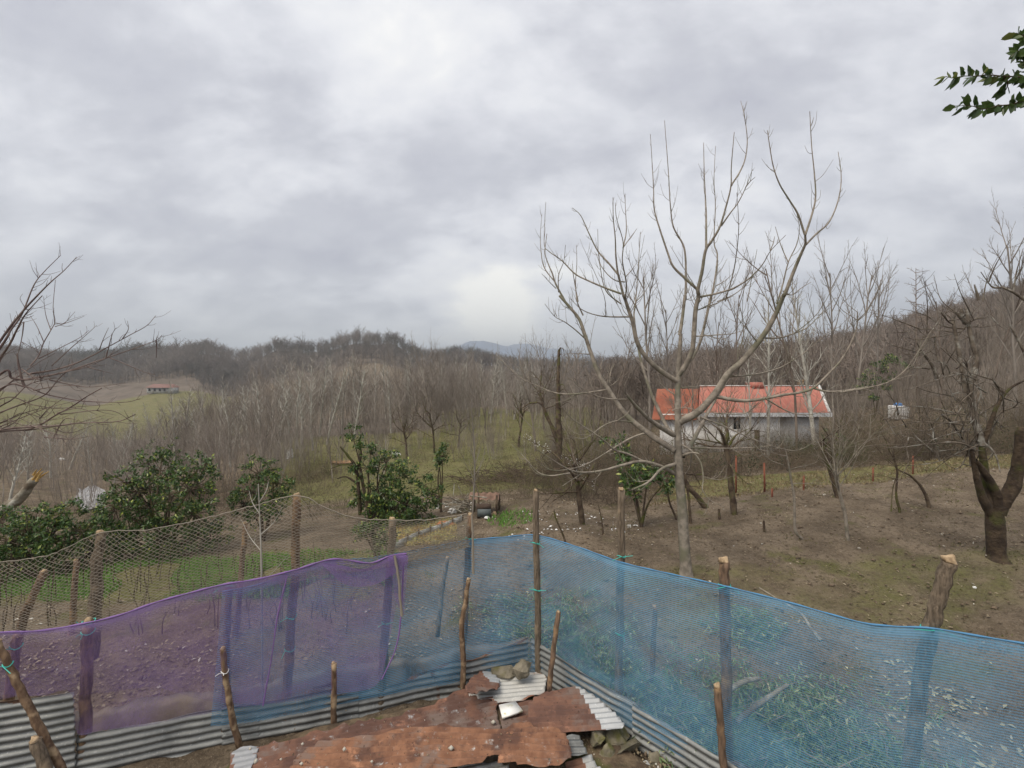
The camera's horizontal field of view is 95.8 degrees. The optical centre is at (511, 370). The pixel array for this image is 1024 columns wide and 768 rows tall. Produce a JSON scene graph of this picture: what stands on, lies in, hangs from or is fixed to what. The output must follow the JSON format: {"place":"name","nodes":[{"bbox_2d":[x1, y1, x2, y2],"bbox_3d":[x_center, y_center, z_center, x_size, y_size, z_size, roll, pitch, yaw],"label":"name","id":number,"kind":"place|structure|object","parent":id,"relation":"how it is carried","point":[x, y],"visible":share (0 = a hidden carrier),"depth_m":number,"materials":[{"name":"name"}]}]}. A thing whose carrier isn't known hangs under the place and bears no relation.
{"place":"outdoors","nodes":[
{"label":"outdoors","id":0,"kind":"place"},
{"bbox_2d":[448,341,541,368],"bbox_3d":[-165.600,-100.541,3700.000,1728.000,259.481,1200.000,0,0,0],"label":"hills","id":1,"kind":"structure","parent":0,"point":[484,345],"depth_m":3473.11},
{"bbox_2d":[0,328,1023,767],"bbox_3d":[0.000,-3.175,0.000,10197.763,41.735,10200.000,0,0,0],"label":"ground","id":2,"kind":"structure","parent":0,"point":[860,556],"depth_m":8.51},
{"bbox_2d":[3,634,23,700],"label":"wooden post","id":3,"kind":"object","parent":2,"relation":"on","point":[15,645],"visible":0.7,"depth_m":4.63,"materials":[{"name":"brown"}]},
{"bbox_2d":[4,428,36,499],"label":"bare tree","id":4,"kind":"object","parent":2,"relation":"on","point":[19,464],"visible":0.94,"depth_m":36.77,"materials":[{"name":"grey plant"}]},
{"bbox_2d":[0,468,48,526],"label":"broken trunk","id":5,"kind":"object","parent":2,"relation":"on","point":[20,497],"visible":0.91,"depth_m":11.78,"materials":[{"name":"brown plant"}]},
{"bbox_2d":[2,569,47,669],"bbox_3d":[-6.197,3.169,5.899,0.533,1.262,0.142,0,0,0],"label":"wooden post","id":6,"kind":"object","parent":2,"relation":"on","point":[33,592],"visible":0.53,"depth_m":5.87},
{"bbox_2d":[0,638,66,767],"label":"wooden stake","id":7,"kind":"object","parent":2,"relation":"on","point":[38,725],"visible":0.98,"depth_m":4.33,"materials":[{"name":"brown"}]},
{"bbox_2d":[0,692,76,767],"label":"corrugated sheet","id":8,"kind":"object","parent":2,"relation":"on","point":[56,714],"visible":0.72,"depth_m":4.62,"materials":[{"name":"metal"}]},
{"bbox_2d":[28,735,52,767],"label":"wooden stake","id":9,"kind":"object","parent":2,"relation":"on","point":[39,751],"visible":1,"depth_m":4.23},
{"bbox_2d":[0,497,120,583],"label":"evergreen shrub","id":10,"kind":"object","parent":2,"relation":"on","point":[32,531],"visible":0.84,"depth_m":9.60,"materials":[{"name":"green plant"}]},
{"bbox_2d":[67,559,79,635],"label":"wooden post","id":11,"kind":"object","parent":2,"relation":"on","point":[75,568],"visible":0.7,"depth_m":6.97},
{"bbox_2d":[76,617,95,760],"bbox_3d":[-4.433,3.450,4.803,0.160,1.770,0.167,0,0,0],"label":"wooden post","id":12,"kind":"object","parent":2,"relation":"on","point":[86,684],"visible":0.7,"depth_m":4.79,"materials":[{"name":"brown"}]},
{"bbox_2d":[0,245,178,445],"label":"bare tree","id":13,"kind":"object","parent":2,"relation":"on","point":[17,319],"visible":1,"depth_m":4.90,"materials":[{"name":"brown plant"}]},
{"bbox_2d":[87,530,106,659],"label":"wooden post","id":14,"kind":"object","parent":2,"relation":"on","point":[96,643],"visible":0.66,"depth_m":5.62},
{"bbox_2d":[0,495,474,642],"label":"fishing net","id":15,"kind":"object","parent":14,"relation":"hanging from","point":[443,549],"visible":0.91,"depth_m":5.46,"materials":[{"name":"grey fabric"}]},
{"bbox_2d":[65,446,236,564],"bbox_3d":[-8.386,3.263,10.682,3.896,3.085,1.754,0,0,8],"label":"evergreen shrub","id":16,"kind":"object","parent":2,"relation":"on","point":[152,521],"visible":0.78,"depth_m":10.47,"materials":[{"name":"green plant"}]},
{"bbox_2d":[75,701,259,767],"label":"corrugated sheet","id":17,"kind":"object","parent":2,"relation":"on","point":[183,735],"visible":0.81,"depth_m":4.97,"materials":[{"name":"metal"}]},
{"bbox_2d":[0,536,358,634],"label":"dead stalks","id":18,"kind":"object","parent":2,"relation":"on","point":[53,578],"visible":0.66,"depth_m":8.07,"materials":[{"name":"brown plant"}]},
{"bbox_2d":[1,547,401,601],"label":"grass","id":19,"kind":"structure","parent":2,"relation":"on","point":[271,589],"depth_m":9.05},
{"bbox_2d":[216,582,231,738],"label":"wooden post","id":20,"kind":"object","parent":2,"relation":"on","point":[227,604],"visible":0.29,"depth_m":5.17,"materials":[{"name":"brown"}]},
{"bbox_2d":[215,646,241,748],"bbox_3d":[-3.072,3.546,5.017,0.253,1.130,0.127,0,0,-44],"label":"wooden stake","id":21,"kind":"object","parent":2,"relation":"on","point":[237,737],"visible":1,"depth_m":5.01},
{"bbox_2d":[232,521,247,637],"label":"wooden post","id":22,"kind":"object","parent":2,"relation":"on","point":[238,603],"visible":0.67,"depth_m":6.97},
{"bbox_2d":[225,454,296,540],"bbox_3d":[-6.291,3.136,11.516,1.894,2.193,1.073,0,0,21],"label":"evergreen shrub","id":23,"kind":"object","parent":2,"relation":"on","point":[261,476],"visible":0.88,"depth_m":11.46,"materials":[{"name":"green plant"}]},
{"bbox_2d":[241,481,288,700],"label":"sapling","id":24,"kind":"object","parent":2,"relation":"on","point":[262,668],"visible":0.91,"depth_m":5.29,"materials":[{"name":"grey plant"}]},
{"bbox_2d":[0,587,552,741],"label":"leaf litter","id":25,"kind":"object","parent":2,"relation":"on","point":[110,665],"visible":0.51,"depth_m":6.45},
{"bbox_2d":[221,682,358,744],"bbox_3d":[-2.523,3.981,5.330,1.452,0.642,0.055,0,0,-16],"label":"corrugated sheet","id":26,"kind":"object","parent":2,"relation":"on","point":[276,725],"visible":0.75,"depth_m":5.33,"materials":[{"name":"metal"}]},
{"bbox_2d":[280,492,300,720],"bbox_3d":[-2.576,2.857,5.358,0.222,2.870,0.187,0,0,0],"label":"wooden post","id":27,"kind":"object","parent":2,"relation":"on","point":[289,649],"visible":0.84,"depth_m":5.35,"materials":[{"name":"brown"}]},
{"bbox_2d":[0,553,407,734],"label":"shade net","id":28,"kind":"object","parent":27,"relation":"hanging from","point":[360,580],"visible":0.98,"depth_m":5.27,"materials":[{"name":"purple"}]},
{"bbox_2d":[211,534,1023,767],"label":"shade net","id":29,"kind":"object","parent":27,"relation":"attached to","point":[903,631],"visible":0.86,"depth_m":4.63,"materials":[{"name":"blue"}]},
{"bbox_2d":[0,321,590,508],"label":"thicket","id":30,"kind":"object","parent":2,"relation":"on","point":[445,391],"visible":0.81,"depth_m":44.69,"materials":[{"name":"brown plant"}]},
{"bbox_2d":[73,636,531,738],"bbox_3d":[-2.495,4.081,5.867,5.805,0.500,0.199,0,0,-16],"label":"sheet","id":31,"kind":"object","parent":2,"relation":"on","point":[177,705],"visible":0.35,"depth_m":5.66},
{"bbox_2d":[0,328,669,401],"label":"forest","id":32,"kind":"object","parent":2,"relation":"on","point":[184,356],"visible":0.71,"depth_m":279.12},
{"bbox_2d":[349,516,400,571],"bbox_3d":[-2.738,3.446,9.177,1.056,1.093,0.747,0,0,0],"label":"evergreen shrub","id":33,"kind":"object","parent":2,"relation":"on","point":[372,531],"visible":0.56,"depth_m":9.17,"materials":[{"name":"green plant"}]},
{"bbox_2d":[377,517,396,710],"bbox_3d":[-1.541,3.004,5.677,0.232,2.393,0.182,0,0,0],"label":"wooden post","id":34,"kind":"object","parent":2,"relation":"on","point":[383,663],"visible":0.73,"depth_m":5.66,"materials":[{"name":"brown"}]},
{"bbox_2d":[331,421,444,528],"bbox_3d":[-3.296,2.853,12.436,2.898,3.039,1.521,0,0,20],"label":"evergreen tree","id":35,"kind":"object","parent":2,"relation":"on","point":[381,506],"visible":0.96,"depth_m":12.33,"materials":[{"name":"green plant"}]},
{"bbox_2d":[343,659,460,717],"bbox_3d":[-1.310,3.958,5.715,1.482,0.601,0.067,0,0,-18],"label":"corrugated sheet","id":36,"kind":"object","parent":2,"relation":"on","point":[423,691],"visible":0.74,"depth_m":5.77,"materials":[{"name":"metal"}]},
{"bbox_2d":[388,517,456,545],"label":"grass","id":37,"kind":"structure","parent":2,"relation":"on","point":[417,526],"depth_m":11.39,"materials":[{"name":"plant"}]},
{"bbox_2d":[259,426,608,510],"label":"grass","id":38,"kind":"structure","parent":2,"relation":"on","point":[419,462],"depth_m":27.86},
{"bbox_2d":[226,694,651,767],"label":"soil heap","id":39,"kind":"object","parent":2,"relation":"on","point":[626,759],"visible":0.16,"depth_m":4.88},
{"bbox_2d":[331,661,336,723],"bbox_3d":[-2.058,3.749,5.347,0.069,0.788,0.075,0,0,0],"label":"wooden stake","id":40,"kind":"object","parent":39,"relation":"on","point":[333,692],"visible":0.87,"depth_m":5.32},
{"bbox_2d":[251,689,500,767],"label":"roofing sheet","id":41,"kind":"object","parent":39,"relation":"on","point":[461,708],"visible":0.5,"depth_m":5.18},
{"bbox_2d":[229,746,258,767],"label":"roofing sheet","id":42,"kind":"object","parent":41,"relation":"on","point":[243,757],"visible":0.97,"depth_m":4.74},
{"bbox_2d":[290,722,571,767],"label":"roofing sheet","id":43,"kind":"object","parent":39,"relation":"on","point":[529,742],"visible":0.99,"depth_m":4.64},
{"bbox_2d":[249,710,675,767],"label":"rubble","id":44,"kind":"object","parent":39,"relation":"on","point":[493,722],"visible":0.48,"depth_m":4.75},
{"bbox_2d":[459,577,470,689],"bbox_3d":[-0.589,3.318,5.798,0.152,1.428,0.082,0,0,-14],"label":"wooden stake","id":45,"kind":"object","parent":39,"relation":"on","point":[462,644],"visible":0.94,"depth_m":5.77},
{"bbox_2d":[468,672,546,702],"bbox_3d":[-0.033,3.955,5.744,1.040,0.056,0.500,0,0,-14],"label":"roofing sheet","id":46,"kind":"object","parent":39,"relation":"on","point":[516,689],"visible":0.81,"depth_m":5.72,"materials":[{"name":"metal"}]},
{"bbox_2d":[465,671,499,693],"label":"roofing sheet","id":47,"kind":"object","parent":46,"relation":"on","point":[484,681],"visible":0.91,"depth_m":5.63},
{"bbox_2d":[498,700,531,728],"bbox_3d":[0.070,3.974,5.388,0.494,0.047,0.679,0,0,-16],"label":"roofing sheet","id":48,"kind":"object","parent":39,"relation":"on","point":[517,718],"visible":0.42,"depth_m":5.29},
{"bbox_2d":[530,489,545,672],"bbox_3d":[0.330,2.887,6.079,0.224,2.646,0.173,0,0,0],"label":"wooden post","id":49,"kind":"object","parent":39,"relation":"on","point":[536,561],"visible":0.96,"depth_m":6.07,"materials":[{"name":"brown"}]},
{"bbox_2d":[527,686,624,732],"bbox_3d":[0.690,3.837,5.252,1.049,0.082,0.689,0,0,0],"label":"roofing sheet","id":50,"kind":"object","parent":39,"relation":"on","point":[573,709],"visible":0.94,"depth_m":5.20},
{"bbox_2d":[547,610,560,691],"bbox_3d":[0.502,3.389,5.603,0.221,0.920,0.076,0,0,-41],"label":"wooden stake","id":51,"kind":"object","parent":50,"relation":"on","point":[553,651],"visible":1,"depth_m":5.58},
{"bbox_2d":[566,754,600,767],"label":"roofing sheet","id":52,"kind":"object","parent":39,"relation":"on","point":[587,761],"visible":1,"depth_m":4.67,"materials":[{"name":"metal"}]},
{"bbox_2d":[603,727,629,745],"bbox_3d":[1.132,3.972,5.069,0.328,0.284,0.255,0,0,0],"label":"rock","id":53,"kind":"object","parent":39,"relation":"on","point":[618,737],"visible":0.52,"depth_m":4.99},
{"bbox_2d":[432,442,450,511],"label":"evergreen sapling","id":54,"kind":"object","parent":2,"relation":"on","point":[438,455],"visible":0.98,"depth_m":13.48,"materials":[{"name":"green plant"}]},
{"bbox_2d":[436,483,484,513],"bbox_3d":[-1.503,3.880,13.365,1.717,1.209,1.134,0,0,0],"label":"stick pile","id":55,"kind":"object","parent":2,"relation":"on","point":[462,502],"visible":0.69,"depth_m":13.37,"materials":[{"name":"grey plant"}]},
{"bbox_2d":[457,512,474,687],"bbox_3d":[-0.613,3.176,5.965,0.294,2.681,0.155,0,0,0],"label":"wooden post","id":56,"kind":"object","parent":2,"relation":"on","point":[468,530],"visible":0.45,"depth_m":5.95,"materials":[{"name":"brown"}]},
{"bbox_2d":[457,354,490,513],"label":"sapling","id":57,"kind":"object","parent":2,"relation":"on","point":[473,440],"visible":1,"depth_m":11.60,"materials":[{"name":"grey plant"}]},
{"bbox_2d":[468,485,499,518],"bbox_3d":[-0.758,3.618,12.764,0.863,1.254,0.905,0,0,0],"label":"scrap shelter","id":58,"kind":"object","parent":2,"relation":"on","point":[483,510],"visible":0.73,"depth_m":12.47,"materials":[{"name":"brown"}]},
{"bbox_2d":[403,458,585,490],"bbox_3d":[-0.597,4.319,18.934,7.675,1.707,5.164,0,0,-23],"label":"brush pile","id":59,"kind":"object","parent":2,"relation":"on","point":[511,473],"visible":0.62,"depth_m":18.70,"materials":[{"name":"brown plant"}]},
{"bbox_2d":[466,637,528,684],"bbox_3d":[-0.205,3.897,6.033,0.894,0.676,0.049,0,0,-19],"label":"corrugated sheet","id":60,"kind":"object","parent":2,"relation":"on","point":[475,666],"visible":0.48,"depth_m":6.04,"materials":[{"name":"metal"}]},
{"bbox_2d":[487,508,532,527],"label":"grass","id":61,"kind":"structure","parent":2,"relation":"on","point":[505,519],"depth_m":11.92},
{"bbox_2d":[0,365,1023,542],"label":"undergrowth","id":62,"kind":"object","parent":2,"relation":"on","point":[615,477],"visible":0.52,"depth_m":18.51,"materials":[{"name":"brown plant"}]},
{"bbox_2d":[523,347,572,466],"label":"dead tree","id":63,"kind":"object","parent":2,"relation":"on","point":[557,420],"visible":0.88,"depth_m":20.93,"materials":[{"name":"brown plant"}]},
{"bbox_2d":[512,408,618,524],"bbox_3d":[1.171,2.233,10.956,2.425,2.972,3.352,0,0,0],"label":"fruit tree","id":64,"kind":"object","parent":2,"relation":"on","point":[578,486],"visible":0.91,"depth_m":10.74,"materials":[{"name":"brown plant"}]},
{"bbox_2d":[530,639,638,740],"bbox_3d":[0.814,3.915,5.618,0.058,0.660,1.601,0,0,-45],"label":"corrugated sheet","id":65,"kind":"object","parent":2,"relation":"on","point":[613,701],"visible":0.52,"depth_m":5.58,"materials":[{"name":"metal"}]},
{"bbox_2d":[453,578,720,730],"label":"cut branches","id":66,"kind":"object","parent":2,"relation":"on","point":[589,651],"visible":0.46,"depth_m":6.58,"materials":[{"name":"green plant"}]},
{"bbox_2d":[612,487,632,694],"bbox_3d":[1.239,2.785,5.259,0.232,2.908,0.167,0,0,0],"label":"wooden post","id":67,"kind":"object","parent":2,"relation":"on","point":[621,556],"visible":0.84,"depth_m":5.25,"materials":[{"name":"brown"}]},
{"bbox_2d":[594,430,675,526],"bbox_3d":[3.356,2.795,12.449,1.767,1.944,3.983,0,0,0],"label":"evergreen shrub","id":68,"kind":"object","parent":2,"relation":"on","point":[667,485],"visible":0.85,"depth_m":11.06,"materials":[{"name":"green plant"}]},
{"bbox_2d":[612,243,659,442],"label":"bare tree","id":69,"kind":"object","parent":2,"relation":"on","point":[650,286],"visible":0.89,"depth_m":34.20,"materials":[{"name":"grey plant"}]},
{"bbox_2d":[644,268,687,388],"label":"bare tree","id":70,"kind":"object","parent":2,"relation":"on","point":[667,349],"visible":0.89,"depth_m":36.77,"materials":[{"name":"grey plant"}]},
{"bbox_2d":[632,703,737,767],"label":"corrugated sheet","id":71,"kind":"object","parent":2,"relation":"on","point":[700,757],"visible":0.88,"depth_m":4.77,"materials":[{"name":"metal"}]},
{"bbox_2d":[494,101,935,579],"bbox_3d":[3.227,-0.555,8.351,7.366,8.596,2.902,0,0,0],"label":"bare tree","id":72,"kind":"object","parent":2,"relation":"on","point":[685,569],"visible":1,"depth_m":8.12,"materials":[{"name":"grey plant"}]},
{"bbox_2d":[660,378,774,514],"bbox_3d":[5.393,1.819,11.616,2.734,3.646,2.545,0,0,-20],"label":"fruit tree","id":73,"kind":"object","parent":2,"relation":"on","point":[728,465],"visible":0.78,"depth_m":11.40,"materials":[{"name":"brown plant"}]},
{"bbox_2d":[700,295,734,384],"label":"bare tree","id":74,"kind":"object","parent":2,"relation":"on","point":[715,382],"visible":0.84,"depth_m":29.05,"materials":[{"name":"grey plant"}]},
{"bbox_2d":[713,682,727,767],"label":"wooden stake","id":75,"kind":"object","parent":2,"relation":"on","point":[720,727],"visible":1,"depth_m":4.27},
{"bbox_2d":[717,556,738,760],"bbox_3d":[2.053,3.038,4.456,0.230,2.484,0.166,0,0,0],"label":"wooden post","id":76,"kind":"object","parent":2,"relation":"on","point":[726,669],"visible":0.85,"depth_m":4.43,"materials":[{"name":"brown"}]},
{"bbox_2d":[721,256,758,384],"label":"bare tree","id":77,"kind":"object","parent":2,"relation":"on","point":[728,338],"visible":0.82,"depth_m":36.15,"materials":[{"name":"grey plant"}]},
{"bbox_2d":[652,380,831,454],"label":"house","id":78,"kind":"structure","parent":2,"relation":"on","point":[785,400],"depth_m":27.34,"materials":[{"name":"paint"}]},
{"bbox_2d":[696,604,787,658],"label":"cut branches","id":79,"kind":"object","parent":2,"relation":"on","point":[750,626],"visible":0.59,"depth_m":6.73,"materials":[{"name":"green plant"}]},
{"bbox_2d":[463,460,1023,709],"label":"soil clods","id":80,"kind":"object","parent":2,"relation":"on","point":[913,564],"visible":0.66,"depth_m":9.44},
{"bbox_2d":[472,459,1023,731],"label":"leaf litter","id":81,"kind":"object","parent":2,"relation":"on","point":[985,713],"visible":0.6,"depth_m":9.09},
{"bbox_2d":[494,283,1023,469],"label":"thicket","id":82,"kind":"object","parent":2,"relation":"on","point":[993,339],"visible":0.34,"depth_m":30.82,"materials":[{"name":"brown plant"}]},
{"bbox_2d":[729,225,806,455],"bbox_3d":[13.692,-1.513,24.966,3.240,12.550,3.234,0,0,43],"label":"bare tree","id":83,"kind":"object","parent":2,"relation":"on","point":[789,360],"visible":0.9,"depth_m":24.37,"materials":[{"name":"grey plant"}]},
{"bbox_2d":[754,293,785,455],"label":"bare tree","id":84,"kind":"object","parent":2,"relation":"on","point":[768,358],"visible":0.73,"depth_m":24.37,"materials":[{"name":"grey plant"}]},
{"bbox_2d":[548,405,1023,481],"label":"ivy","id":85,"kind":"object","parent":2,"relation":"on","point":[812,448],"visible":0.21,"depth_m":18.34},
{"bbox_2d":[745,402,832,539],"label":"fruit tree","id":86,"kind":"object","parent":2,"relation":"on","point":[794,508],"visible":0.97,"depth_m":9.57,"materials":[{"name":"brown plant"}]},
{"bbox_2d":[563,277,1023,431],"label":"forest","id":87,"kind":"object","parent":2,"relation":"on","point":[641,387],"visible":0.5,"depth_m":51.36,"materials":[{"name":"brown plant"}]},
{"bbox_2d":[566,467,1023,673],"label":"grass","id":88,"kind":"structure","parent":2,"relation":"on","point":[837,566],"depth_m":8.73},
{"bbox_2d":[630,639,976,767],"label":"cut branches","id":89,"kind":"object","parent":2,"relation":"on","point":[824,707],"visible":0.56,"depth_m":5.15,"materials":[{"name":"green plant"}]},
{"bbox_2d":[734,683,787,725],"bbox_3d":[2.526,3.365,4.667,0.709,0.239,0.064,0,0,-20],"label":"stick","id":90,"kind":"object","parent":89,"relation":"on","point":[762,701],"visible":0.87,"depth_m":4.64,"materials":[{"name":"wood"}]},
{"bbox_2d":[779,279,834,452],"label":"bare tree","id":91,"kind":"object","parent":2,"relation":"on","point":[805,371],"visible":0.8,"depth_m":24.93,"materials":[{"name":"grey plant"}]},
{"bbox_2d":[800,218,856,434],"bbox_3d":[22.047,-3.057,32.121,4.497,15.451,2.747,0,0,11],"label":"bare tree","id":92,"kind":"object","parent":2,"relation":"on","point":[830,302],"visible":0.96,"depth_m":31.89,"materials":[{"name":"grey plant"}]},
{"bbox_2d":[648,454,1011,504],"bbox_3d":[12.806,3.326,14.997,17.860,1.709,3.728,0,0,0],"label":"fence","id":93,"kind":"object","parent":2,"relation":"on","point":[990,462],"depth_m":14.62,"materials":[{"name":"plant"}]},
{"bbox_2d":[811,413,851,497],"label":"fruit tree","id":94,"kind":"object","parent":2,"relation":"on","point":[835,491],"visible":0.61,"depth_m":11.99,"materials":[{"name":"brown plant"}]},
{"bbox_2d":[789,370,918,540],"bbox_3d":[6.723,1.702,9.445,2.373,3.661,2.507,0,0,0],"label":"fruit tree","id":95,"kind":"object","parent":2,"relation":"on","point":[835,470],"visible":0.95,"depth_m":9.35,"materials":[{"name":"brown plant"}]},
{"bbox_2d":[835,238,897,420],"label":"bare tree","id":96,"kind":"object","parent":2,"relation":"on","point":[864,331],"visible":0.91,"depth_m":36.02,"materials":[{"name":"grey plant"}]},
{"bbox_2d":[862,256,899,414],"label":"bare tree","id":97,"kind":"object","parent":2,"relation":"on","point":[878,331],"visible":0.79,"depth_m":38.07,"materials":[{"name":"grey plant"}]},
{"bbox_2d":[738,645,1023,767],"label":"leaf litter","id":98,"kind":"object","parent":2,"relation":"on","point":[962,706],"visible":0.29,"depth_m":5.41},
{"bbox_2d":[852,353,913,417],"bbox_3d":[27.313,1.109,34.345,5.071,4.861,2.440,0,0,-24],"label":"evergreen shrub","id":99,"kind":"object","parent":2,"relation":"on","point":[882,371],"visible":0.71,"depth_m":33.95,"materials":[{"name":"green plant"}]},
{"bbox_2d":[844,381,945,512],"bbox_3d":[8.558,1.705,10.413,2.069,3.252,2.363,0,0,0],"label":"fruit tree","id":100,"kind":"object","parent":2,"relation":"on","point":[896,487],"visible":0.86,"depth_m":10.56,"materials":[{"name":"brown plant"}]},
{"bbox_2d":[890,268,948,404],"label":"bare tree","id":101,"kind":"object","parent":2,"relation":"on","point":[915,317],"visible":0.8,"depth_m":36.09,"materials":[{"name":"grey plant"}]},
{"bbox_2d":[900,554,963,767],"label":"wooden post","id":102,"kind":"object","parent":2,"relation":"on","point":[947,568],"visible":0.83,"depth_m":3.57,"materials":[{"name":"brown"}]},
{"bbox_2d":[850,234,1023,564],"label":"bare tree","id":103,"kind":"object","parent":2,"relation":"on","point":[995,502],"visible":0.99,"depth_m":8.20,"materials":[{"name":"brown plant"}]},
{"bbox_2d":[913,270,961,412],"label":"bare tree","id":104,"kind":"object","parent":2,"relation":"on","point":[941,351],"visible":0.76,"depth_m":29.84,"materials":[{"name":"brown plant"}]},
{"bbox_2d":[934,26,1023,119],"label":"evergreen tree","id":105,"kind":"object","parent":2,"relation":"on","point":[1014,53],"visible":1,"depth_m":3.00,"materials":[{"name":"green plant"}]},
{"bbox_2d":[959,191,1023,419],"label":"bare tree","id":106,"kind":"object","parent":2,"relation":"on","point":[1014,311],"visible":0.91,"depth_m":24.11,"materials":[{"name":"grey plant"}]},
{"bbox_2d":[967,249,1023,402],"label":"bare tree","id":107,"kind":"object","parent":2,"relation":"on","point":[1021,290],"visible":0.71,"depth_m":31.40,"materials":[{"name":"brown plant"}]},
{"bbox_2d":[0,0,1023,360],"label":"sky","id":108,"kind":"structure","parent":0,"point":[248,172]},
{"bbox_2d":[508,344,610,364],"bbox_3d":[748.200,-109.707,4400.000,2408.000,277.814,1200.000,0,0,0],"label":"hills","id":109,"kind":"structure","parent":0,"point":[532,352],"depth_m":4161.17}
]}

